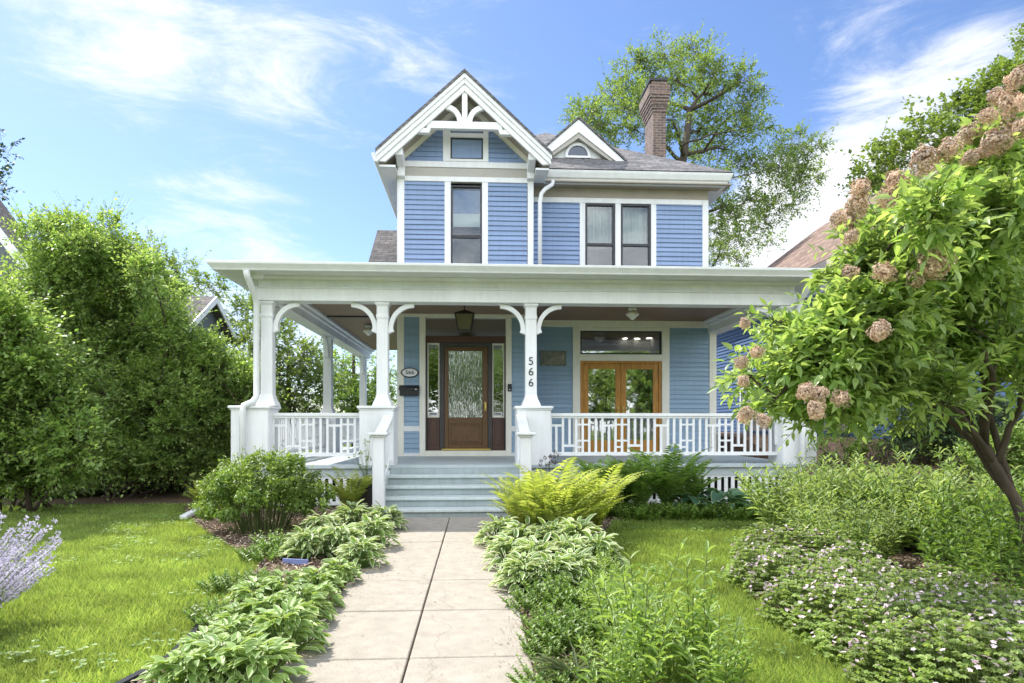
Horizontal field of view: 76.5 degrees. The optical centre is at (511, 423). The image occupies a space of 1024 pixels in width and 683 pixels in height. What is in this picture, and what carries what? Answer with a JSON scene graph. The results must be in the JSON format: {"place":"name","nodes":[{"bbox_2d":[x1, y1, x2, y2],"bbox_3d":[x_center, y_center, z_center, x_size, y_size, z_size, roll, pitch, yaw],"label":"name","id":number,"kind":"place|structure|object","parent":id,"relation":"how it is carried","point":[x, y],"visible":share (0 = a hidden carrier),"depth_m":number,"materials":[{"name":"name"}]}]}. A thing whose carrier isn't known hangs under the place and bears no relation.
{"place":"outdoors","nodes":[
{"label":"outdoors","id":0,"kind":"place"},
{"bbox_2d":[2,482,198,505],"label":"bed soil","id":1,"kind":"structure","parent":0,"point":[166,498],"depth_m":11.95,"materials":[{"name":"brown soil"}]},
{"bbox_2d":[0,190,210,495],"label":"lilac shrub","id":2,"kind":"object","parent":1,"relation":"on","point":[75,258],"visible":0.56,"depth_m":12.04,"materials":[{"name":"green plant"}]},
{"bbox_2d":[19,401,230,502],"bbox_3d":[-7.746,0.678,12.835,4.539,2.223,2.893,0,0,28],"label":"dense shrub","id":3,"kind":"object","parent":1,"relation":"on","point":[136,468],"visible":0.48,"depth_m":12.01,"materials":[{"name":"green plant"}]},
{"bbox_2d":[96,272,250,493],"bbox_3d":[-6.924,-0.806,13.218,3.318,4.529,4.399,0,0,-24],"label":"lilac shrub","id":4,"kind":"object","parent":1,"relation":"on","point":[149,377],"visible":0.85,"depth_m":12.24,"materials":[{"name":"green plant"}]},
{"bbox_2d":[158,329,298,469],"bbox_3d":[-5.823,-0.246,13.228,2.551,3.396,2.695,0,0,-3],"label":"lilac shrub","id":5,"kind":"object","parent":1,"relation":"on","point":[245,380],"visible":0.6,"depth_m":12.70,"materials":[{"name":"green plant"}]},
{"bbox_2d":[126,296,238,464],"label":"grey house","id":6,"kind":"structure","parent":0,"point":[213,303],"depth_m":23.72,"materials":[{"name":"paint"}]},
{"bbox_2d":[274,517,534,682],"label":"path","id":7,"kind":"structure","parent":0,"point":[464,616],"depth_m":4.53,"materials":[{"name":"concrete"}]},
{"bbox_2d":[0,444,1023,682],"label":"ground","id":8,"kind":"structure","parent":0,"point":[755,632],"depth_m":5.28,"materials":[{"name":"green plant"}]},
{"bbox_2d":[0,200,37,479],"bbox_3d":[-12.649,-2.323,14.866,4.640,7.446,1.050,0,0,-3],"label":"grey house","id":9,"kind":"structure","parent":8,"relation":"on","point":[5,232],"depth_m":14.80,"materials":[{"name":"paint"}]},
{"bbox_2d":[0,512,62,608],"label":"catmint","id":10,"kind":"object","parent":8,"relation":"on","point":[10,573],"visible":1,"depth_m":4.41,"materials":[{"name":"purple plant"}]},
{"bbox_2d":[0,250,143,516],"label":"lilac shrub","id":11,"kind":"object","parent":8,"relation":"on","point":[51,406],"visible":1,"depth_m":9.70,"materials":[{"name":"green plant"}]},
{"bbox_2d":[127,226,301,360],"bbox_3d":[-16.002,-4.312,33.081,11.237,11.424,5.036,0,0,-3],"label":"leafy tree","id":12,"kind":"object","parent":8,"relation":"on","point":[195,272],"visible":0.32,"depth_m":33.02,"materials":[{"name":"green plant"}]},
{"bbox_2d":[218,305,356,456],"bbox_3d":[-8.800,-1.736,25.242,5.513,6.389,4.784,0,0,-3],"label":"leafy tree","id":13,"kind":"object","parent":8,"relation":"on","point":[298,373],"visible":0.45,"depth_m":24.89,"materials":[{"name":"green plant"}]},
{"bbox_2d":[295,334,396,446],"bbox_3d":[-6.891,-1.248,28.580,5.634,6.307,4.093,0,0,-32],"label":"leafy tree","id":14,"kind":"object","parent":8,"relation":"on","point":[352,401],"visible":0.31,"depth_m":28.15,"materials":[{"name":"green plant"}]},
{"bbox_2d":[0,502,827,682],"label":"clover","id":15,"kind":"object","parent":8,"relation":"on","point":[143,642],"visible":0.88,"depth_m":6.02,"materials":[{"name":"green plant"}]},
{"bbox_2d":[206,68,839,517],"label":"victorian house","id":16,"kind":"structure","parent":8,"relation":"on","point":[576,238],"depth_m":13.71,"materials":[{"name":"blue paint"}]},
{"bbox_2d":[426,318,505,450],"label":"front door","id":17,"kind":"structure","parent":16,"relation":"in","point":[466,371],"depth_m":13.88,"materials":[{"name":"red wood"}]},
{"bbox_2d":[451,185,481,263],"bbox_3d":[-0.979,-3.975,14.012,0.759,2.250,0.512,0,0,-3],"label":"window","id":18,"kind":"structure","parent":16,"relation":"in","point":[466,200],"depth_m":13.85,"materials":[{"name":"glass"}]},
{"bbox_2d":[585,203,614,264],"bbox_3d":[1.968,-3.932,14.871,0.781,2.164,0.512,0,0,-3],"label":"window","id":19,"kind":"structure","parent":16,"relation":"in","point":[599,217],"depth_m":14.83,"materials":[{"name":"glass"}]},
{"bbox_2d":[583,364,620,451],"bbox_3d":[2.026,-0.364,14.625,0.853,1.988,0.110,0,0,-3],"label":"french door","id":20,"kind":"structure","parent":16,"relation":"in","point":[617,367],"depth_m":14.63,"materials":[{"name":"orange wood"}]},
{"bbox_2d":[621,204,650,265],"bbox_3d":[2.778,-3.932,14.915,0.792,2.164,0.512,0,0,-3],"label":"window","id":21,"kind":"structure","parent":16,"relation":"in","point":[635,218],"depth_m":14.87,"materials":[{"name":"glass"}]},
{"bbox_2d":[621,364,657,451],"bbox_3d":[2.884,-0.364,14.671,0.853,1.988,0.110,0,0,-3],"label":"french door","id":22,"kind":"structure","parent":16,"relation":"in","point":[623,366],"depth_m":14.68,"materials":[{"name":"orange wood"}]},
{"bbox_2d":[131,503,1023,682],"bbox_3d":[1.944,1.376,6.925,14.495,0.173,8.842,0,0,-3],"label":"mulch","id":23,"kind":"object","parent":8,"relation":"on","point":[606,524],"visible":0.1,"depth_m":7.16,"materials":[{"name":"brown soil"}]},
{"bbox_2d":[133,644,238,682],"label":"hosta","id":24,"kind":"object","parent":23,"relation":"on","point":[157,666],"visible":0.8,"depth_m":3.21,"materials":[{"name":"green plant"}]},
{"bbox_2d":[167,631,277,682],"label":"hosta","id":25,"kind":"object","parent":23,"relation":"on","point":[236,638],"visible":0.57,"depth_m":3.32,"materials":[{"name":"green plant"}]},
{"bbox_2d":[182,593,272,632],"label":"groundcover plant","id":26,"kind":"object","parent":23,"relation":"on","point":[200,617],"visible":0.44,"depth_m":4.41,"materials":[{"name":"green plant"}]},
{"bbox_2d":[193,564,269,592],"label":"groundcover plant","id":27,"kind":"object","parent":23,"relation":"on","point":[216,582],"visible":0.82,"depth_m":5.42,"materials":[{"name":"green plant"}]},
{"bbox_2d":[218,576,281,607],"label":"hosta","id":28,"kind":"object","parent":23,"relation":"on","point":[238,589],"visible":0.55,"depth_m":4.81,"materials":[{"name":"green plant"}]},
{"bbox_2d":[208,633,312,682],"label":"hosta","id":29,"kind":"object","parent":23,"relation":"on","point":[276,648],"visible":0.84,"depth_m":3.35,"materials":[{"name":"green plant"}]},
{"bbox_2d":[188,444,337,535],"bbox_3d":[-3.228,0.830,8.427,1.737,1.144,1.455,0,0,-31],"label":"spirea bush","id":30,"kind":"object","parent":23,"relation":"on","point":[289,490],"visible":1,"depth_m":8.15,"materials":[{"name":"green plant"}]},
{"bbox_2d":[243,596,332,661],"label":"hosta","id":31,"kind":"object","parent":23,"relation":"on","point":[297,620],"visible":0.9,"depth_m":3.89,"materials":[{"name":"green plant"}]},
{"bbox_2d":[270,583,339,628],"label":"hosta","id":32,"kind":"object","parent":23,"relation":"on","point":[318,597],"visible":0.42,"depth_m":4.48,"materials":[{"name":"green plant"}]},
{"bbox_2d":[277,525,335,559],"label":"hosta","id":33,"kind":"object","parent":23,"relation":"on","point":[305,549],"visible":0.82,"depth_m":6.61,"materials":[{"name":"green plant"}]},
{"bbox_2d":[308,518,362,557],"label":"hosta","id":34,"kind":"object","parent":23,"relation":"on","point":[331,534],"visible":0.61,"depth_m":6.70,"materials":[{"name":"green plant"}]},
{"bbox_2d":[318,558,363,585],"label":"hosta","id":35,"kind":"object","parent":23,"relation":"on","point":[345,574],"visible":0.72,"depth_m":5.58,"materials":[{"name":"green plant"}]},
{"bbox_2d":[316,466,371,511],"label":"fern","id":36,"kind":"object","parent":23,"relation":"on","point":[344,495],"visible":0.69,"depth_m":9.73,"materials":[{"name":"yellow plant"}]},
{"bbox_2d":[328,535,390,568],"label":"hosta","id":37,"kind":"object","parent":23,"relation":"on","point":[364,554],"visible":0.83,"depth_m":6.17,"materials":[{"name":"green plant"}]},
{"bbox_2d":[348,514,400,546],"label":"hosta","id":38,"kind":"object","parent":23,"relation":"on","point":[383,530],"visible":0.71,"depth_m":7.15,"materials":[{"name":"green plant"}]},
{"bbox_2d":[648,540,728,682],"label":"milkweed plant","id":39,"kind":"object","parent":8,"relation":"on","point":[692,631],"visible":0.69,"depth_m":3.47,"materials":[{"name":"green plant"}]},
{"bbox_2d":[553,18,841,266],"bbox_3d":[8.142,-8.247,27.317,12.992,19.294,9.161,0,0,-3],"label":"ash tree","id":40,"kind":"object","parent":8,"relation":"on","point":[743,113],"visible":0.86,"depth_m":26.88,"materials":[{"name":"green plant"}]},
{"bbox_2d":[673,583,759,682],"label":"milkweed plant","id":41,"kind":"object","parent":8,"relation":"on","point":[739,674],"visible":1,"depth_m":3.19,"materials":[{"name":"green plant"}]},
{"bbox_2d":[698,487,754,516],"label":"hosta","id":42,"kind":"object","parent":8,"relation":"on","point":[716,495],"visible":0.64,"depth_m":9.70,"materials":[{"name":"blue plant"}]},
{"bbox_2d":[789,426,880,489],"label":"leafy shrub","id":43,"kind":"object","parent":8,"relation":"on","point":[851,449],"visible":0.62,"depth_m":10.88,"materials":[{"name":"green plant"}]},
{"bbox_2d":[716,432,1015,480],"bbox_3d":[8.703,0.840,19.236,7.550,1.120,14.520,0,0,-3],"label":"hedge","id":44,"kind":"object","parent":8,"relation":"on","point":[833,445],"depth_m":13.75,"materials":[{"name":"green plant"}]},
{"bbox_2d":[716,162,1023,438],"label":"neighbor house","id":45,"kind":"structure","parent":8,"relation":"on","point":[798,255],"depth_m":20.58,"materials":[{"name":"blue paint"}]},
{"bbox_2d":[831,23,1023,208],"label":"maple tree","id":46,"kind":"object","parent":8,"relation":"on","point":[908,138],"visible":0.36,"depth_m":25.12,"materials":[{"name":"green plant"}]},
{"bbox_2d":[875,383,1023,471],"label":"yew shrub","id":47,"kind":"object","parent":8,"relation":"on","point":[950,429],"visible":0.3,"depth_m":12.58,"materials":[{"name":"green plant"}]},
{"bbox_2d":[914,410,1023,502],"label":"leafy shrub","id":48,"kind":"object","parent":8,"relation":"on","point":[1016,443],"visible":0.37,"depth_m":11.41,"materials":[{"name":"green plant"}]},
{"bbox_2d":[0,0,1023,419],"label":"sky","id":49,"kind":"structure","parent":0,"point":[243,130],"materials":[{"name":"blue"}]},
{"bbox_2d":[499,505,716,682],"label":"bed soil","id":50,"kind":"structure","parent":0,"point":[567,654],"depth_m":4.23,"materials":[{"name":"brown soil"}]},
{"bbox_2d":[472,513,517,546],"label":"hosta","id":51,"kind":"object","parent":50,"relation":"on","point":[495,525],"visible":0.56,"depth_m":7.26,"materials":[{"name":"green plant"}]},
{"bbox_2d":[480,528,538,571],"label":"hosta","id":52,"kind":"object","parent":50,"relation":"on","point":[505,540],"visible":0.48,"depth_m":6.16,"materials":[{"name":"green plant"}]},
{"bbox_2d":[489,551,551,593],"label":"hosta","id":53,"kind":"object","parent":50,"relation":"on","point":[504,573],"visible":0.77,"depth_m":5.34,"materials":[{"name":"green plant"}]},
{"bbox_2d":[509,532,561,577],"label":"hosta","id":54,"kind":"object","parent":50,"relation":"on","point":[528,547],"visible":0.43,"depth_m":5.93,"materials":[{"name":"green plant"}]},
{"bbox_2d":[499,581,579,612],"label":"groundcover plant","id":55,"kind":"object","parent":50,"relation":"on","point":[528,602],"visible":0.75,"depth_m":4.82,"materials":[{"name":"green plant"}]},
{"bbox_2d":[488,471,593,527],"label":"fern","id":56,"kind":"object","parent":50,"relation":"on","point":[525,509],"visible":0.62,"depth_m":7.29,"materials":[{"name":"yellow plant"}]},
{"bbox_2d":[505,654,586,682],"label":"groundcover plant","id":57,"kind":"object","parent":50,"relation":"on","point":[537,678],"visible":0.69,"depth_m":3.44,"materials":[{"name":"green plant"}]},
{"bbox_2d":[515,626,583,659],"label":"groundcover plant","id":58,"kind":"object","parent":50,"relation":"on","point":[531,646],"visible":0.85,"depth_m":3.88,"materials":[{"name":"green plant"}]},
{"bbox_2d":[519,551,582,589],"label":"hosta","id":59,"kind":"object","parent":50,"relation":"on","point":[553,565],"visible":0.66,"depth_m":5.32,"materials":[{"name":"green plant"}]},
{"bbox_2d":[503,457,608,518],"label":"fern","id":60,"kind":"object","parent":50,"relation":"on","point":[576,477],"visible":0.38,"depth_m":7.51,"materials":[{"name":"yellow plant"}]},
{"bbox_2d":[514,473,598,528],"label":"fern","id":61,"kind":"object","parent":50,"relation":"on","point":[566,513],"visible":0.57,"depth_m":7.25,"materials":[{"name":"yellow plant"}]},
{"bbox_2d":[520,601,613,651],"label":"groundcover plant","id":62,"kind":"object","parent":50,"relation":"on","point":[544,622],"visible":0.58,"depth_m":4.04,"materials":[{"name":"green plant"}]},
{"bbox_2d":[528,640,609,682],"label":"fescue tuft","id":63,"kind":"object","parent":50,"relation":"on","point":[559,665],"visible":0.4,"depth_m":3.45,"materials":[{"name":"green plant"}]},
{"bbox_2d":[521,566,616,609],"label":"groundcover plant","id":64,"kind":"object","parent":50,"relation":"on","point":[541,589],"visible":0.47,"depth_m":5.00,"materials":[{"name":"green plant"}]},
{"bbox_2d":[525,460,623,530],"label":"fern","id":65,"kind":"object","parent":50,"relation":"on","point":[590,504],"visible":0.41,"depth_m":7.73,"materials":[{"name":"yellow plant"}]},
{"bbox_2d":[547,547,606,588],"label":"hosta","id":66,"kind":"object","parent":50,"relation":"on","point":[577,558],"visible":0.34,"depth_m":5.51,"materials":[{"name":"green plant"}]},
{"bbox_2d":[550,513,606,551],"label":"hosta","id":67,"kind":"object","parent":50,"relation":"on","point":[588,525],"visible":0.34,"depth_m":6.66,"materials":[{"name":"green plant"}]},
{"bbox_2d":[570,530,628,570],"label":"hosta","id":68,"kind":"object","parent":50,"relation":"on","point":[606,541],"visible":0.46,"depth_m":6.08,"materials":[{"name":"green plant"}]},
{"bbox_2d":[569,463,649,530],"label":"fern","id":69,"kind":"object","parent":50,"relation":"on","point":[613,490],"visible":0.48,"depth_m":8.21,"materials":[{"name":"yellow plant"}]},
{"bbox_2d":[575,596,646,682],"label":"milkweed plant","id":70,"kind":"object","parent":50,"relation":"on","point":[615,672],"visible":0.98,"depth_m":3.16,"materials":[{"name":"green plant"}]},
{"bbox_2d":[583,566,641,647],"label":"milkweed plant","id":71,"kind":"object","parent":50,"relation":"on","point":[600,611],"visible":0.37,"depth_m":3.97,"materials":[{"name":"green plant"}]},
{"bbox_2d":[591,573,680,682],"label":"milkweed plant","id":72,"kind":"object","parent":50,"relation":"on","point":[644,653],"visible":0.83,"depth_m":3.31,"materials":[{"name":"green plant"}]},
{"bbox_2d":[603,454,676,505],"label":"fern","id":73,"kind":"object","parent":50,"relation":"on","point":[645,491],"visible":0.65,"depth_m":9.70,"materials":[{"name":"green plant"}]},
{"bbox_2d":[605,538,690,666],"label":"milkweed plant","id":74,"kind":"object","parent":50,"relation":"on","point":[623,580],"visible":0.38,"depth_m":3.68,"materials":[{"name":"green plant"}]},
{"bbox_2d":[625,443,713,505],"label":"fern","id":75,"kind":"object","parent":50,"relation":"on","point":[667,490],"visible":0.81,"depth_m":9.80,"materials":[{"name":"green plant"}]},
{"bbox_2d":[653,458,726,504],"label":"fern","id":76,"kind":"object","parent":50,"relation":"on","point":[695,486],"visible":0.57,"depth_m":9.91,"materials":[{"name":"green plant"}]},
{"bbox_2d":[742,515,1022,678],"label":"bed soil","id":77,"kind":"structure","parent":0,"point":[908,550],"depth_m":6.47,"materials":[{"name":"brown soil"}]},
{"bbox_2d":[722,541,788,589],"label":"geranium","id":78,"kind":"object","parent":77,"relation":"on","point":[748,553],"visible":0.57,"depth_m":5.60,"materials":[{"name":"green plant"}]},
{"bbox_2d":[728,522,797,559],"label":"geranium","id":79,"kind":"object","parent":77,"relation":"on","point":[757,538],"visible":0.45,"depth_m":6.59,"materials":[{"name":"green plant"}]},
{"bbox_2d":[742,543,822,602],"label":"geranium","id":80,"kind":"object","parent":77,"relation":"on","point":[766,574],"visible":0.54,"depth_m":5.24,"materials":[{"name":"green plant"}]},
{"bbox_2d":[753,522,834,569],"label":"geranium","id":81,"kind":"object","parent":77,"relation":"on","point":[785,539],"visible":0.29,"depth_m":6.18,"materials":[{"name":"green plant"}]},
{"bbox_2d":[755,563,855,632],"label":"geranium","id":82,"kind":"object","parent":77,"relation":"on","point":[771,598],"visible":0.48,"depth_m":4.56,"materials":[{"name":"green plant"}]},
{"bbox_2d":[731,451,900,539],"bbox_3d":[3.617,0.861,7.832,1.899,1.082,1.832,0,0,18],"label":"willow leaved plant","id":83,"kind":"object","parent":77,"relation":"on","point":[760,497],"visible":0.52,"depth_m":7.77,"materials":[{"name":"green plant"}]},
{"bbox_2d":[788,527,859,566],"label":"geranium","id":84,"kind":"object","parent":77,"relation":"on","point":[813,545],"visible":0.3,"depth_m":5.98,"materials":[{"name":"green plant"}]},
{"bbox_2d":[783,572,895,652],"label":"geranium","id":85,"kind":"object","parent":77,"relation":"on","point":[807,623],"visible":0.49,"depth_m":4.17,"materials":[{"name":"green plant"}]},
{"bbox_2d":[796,556,897,607],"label":"geranium","id":86,"kind":"object","parent":77,"relation":"on","point":[837,572],"visible":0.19,"depth_m":4.74,"materials":[{"name":"green plant"}]},
{"bbox_2d":[771,484,928,563],"bbox_3d":[3.326,1.000,6.477,1.356,0.803,1.308,0,0,-14],"label":"willow leaved plant","id":87,"kind":"object","parent":77,"relation":"on","point":[872,532],"visible":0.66,"depth_m":6.29,"materials":[{"name":"green plant"}]},
{"bbox_2d":[815,537,894,583],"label":"geranium","id":88,"kind":"object","parent":77,"relation":"on","point":[853,550],"visible":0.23,"depth_m":5.45,"materials":[{"name":"green plant"}]},
{"bbox_2d":[772,451,937,504],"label":"willow leaved plant","id":89,"kind":"object","parent":77,"relation":"on","point":[857,463],"visible":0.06,"depth_m":8.17,"materials":[{"name":"green plant"}]},
{"bbox_2d":[810,595,911,671],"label":"geranium","id":90,"kind":"object","parent":77,"relation":"on","point":[836,625],"visible":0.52,"depth_m":3.83,"materials":[{"name":"green plant"}]},
{"bbox_2d":[707,64,1023,542],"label":"hydrangea tree","id":91,"kind":"object","parent":77,"relation":"on","point":[879,332],"visible":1,"depth_m":4.40,"materials":[{"name":"green plant"}]},
{"bbox_2d":[851,587,950,642],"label":"geranium","id":92,"kind":"object","parent":77,"relation":"on","point":[916,601],"visible":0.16,"depth_m":3.92,"materials":[{"name":"green plant"}]},
{"bbox_2d":[840,618,969,682],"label":"geranium","id":93,"kind":"object","parent":77,"relation":"on","point":[853,657],"visible":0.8,"depth_m":3.44,"materials":[{"name":"green plant"}]},
{"bbox_2d":[815,448,994,551],"bbox_3d":[4.452,0.834,7.484,1.832,1.135,1.899,0,0,7],"label":"willow leaved plant","id":94,"kind":"object","parent":77,"relation":"on","point":[849,482],"visible":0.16,"depth_m":7.25,"materials":[{"name":"green plant"}]},
{"bbox_2d":[869,568,948,605],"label":"geranium","id":95,"kind":"object","parent":77,"relation":"on","point":[905,574],"visible":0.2,"depth_m":4.63,"materials":[{"name":"green plant"}]},
{"bbox_2d":[848,448,1023,556],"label":"willow leaved plant","id":96,"kind":"object","parent":77,"relation":"on","point":[981,482],"visible":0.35,"depth_m":6.87,"materials":[{"name":"green plant"}]},
{"bbox_2d":[870,605,1010,682],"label":"geranium","id":97,"kind":"object","parent":77,"relation":"on","point":[932,613],"visible":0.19,"depth_m":3.52,"materials":[{"name":"green plant"}]},
{"bbox_2d":[896,580,986,630],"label":"geranium","id":98,"kind":"object","parent":77,"relation":"on","point":[923,596],"visible":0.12,"depth_m":4.11,"materials":[{"name":"green plant"}]},
{"bbox_2d":[901,490,1007,586],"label":"phlox plant","id":99,"kind":"object","parent":77,"relation":"on","point":[929,557],"visible":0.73,"depth_m":5.54,"materials":[{"name":"green plant"}]},
{"bbox_2d":[889,620,1023,682],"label":"geranium","id":100,"kind":"object","parent":77,"relation":"on","point":[971,659],"visible":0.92,"depth_m":3.19,"materials":[{"name":"green plant"}]},
{"bbox_2d":[917,590,1023,653],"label":"geranium","id":101,"kind":"object","parent":77,"relation":"on","point":[950,603],"visible":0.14,"depth_m":3.77,"materials":[{"name":"green plant"}]},
{"bbox_2d":[921,469,1020,577],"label":"phlox plant","id":102,"kind":"object","parent":77,"relation":"on","point":[958,494],"visible":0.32,"depth_m":6.13,"materials":[{"name":"green plant"}]},
{"bbox_2d":[932,571,1018,611],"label":"geranium","id":103,"kind":"object","parent":77,"relation":"on","point":[972,585],"visible":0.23,"depth_m":4.52,"materials":[{"name":"green plant"}]},
{"bbox_2d":[945,604,1023,681],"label":"geranium","id":104,"kind":"object","parent":77,"relation":"on","point":[1012,626],"visible":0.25,"depth_m":3.40,"materials":[{"name":"green plant"}]},
{"bbox_2d":[950,505,1023,605],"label":"phlox plant","id":105,"kind":"object","parent":77,"relation":"on","point":[1016,585],"visible":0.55,"depth_m":4.63,"materials":[{"name":"green plant"}]},
{"bbox_2d":[962,470,1023,580],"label":"phlox plant","id":106,"kind":"object","parent":77,"relation":"on","point":[1003,525],"visible":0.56,"depth_m":5.73,"materials":[{"name":"green plant"}]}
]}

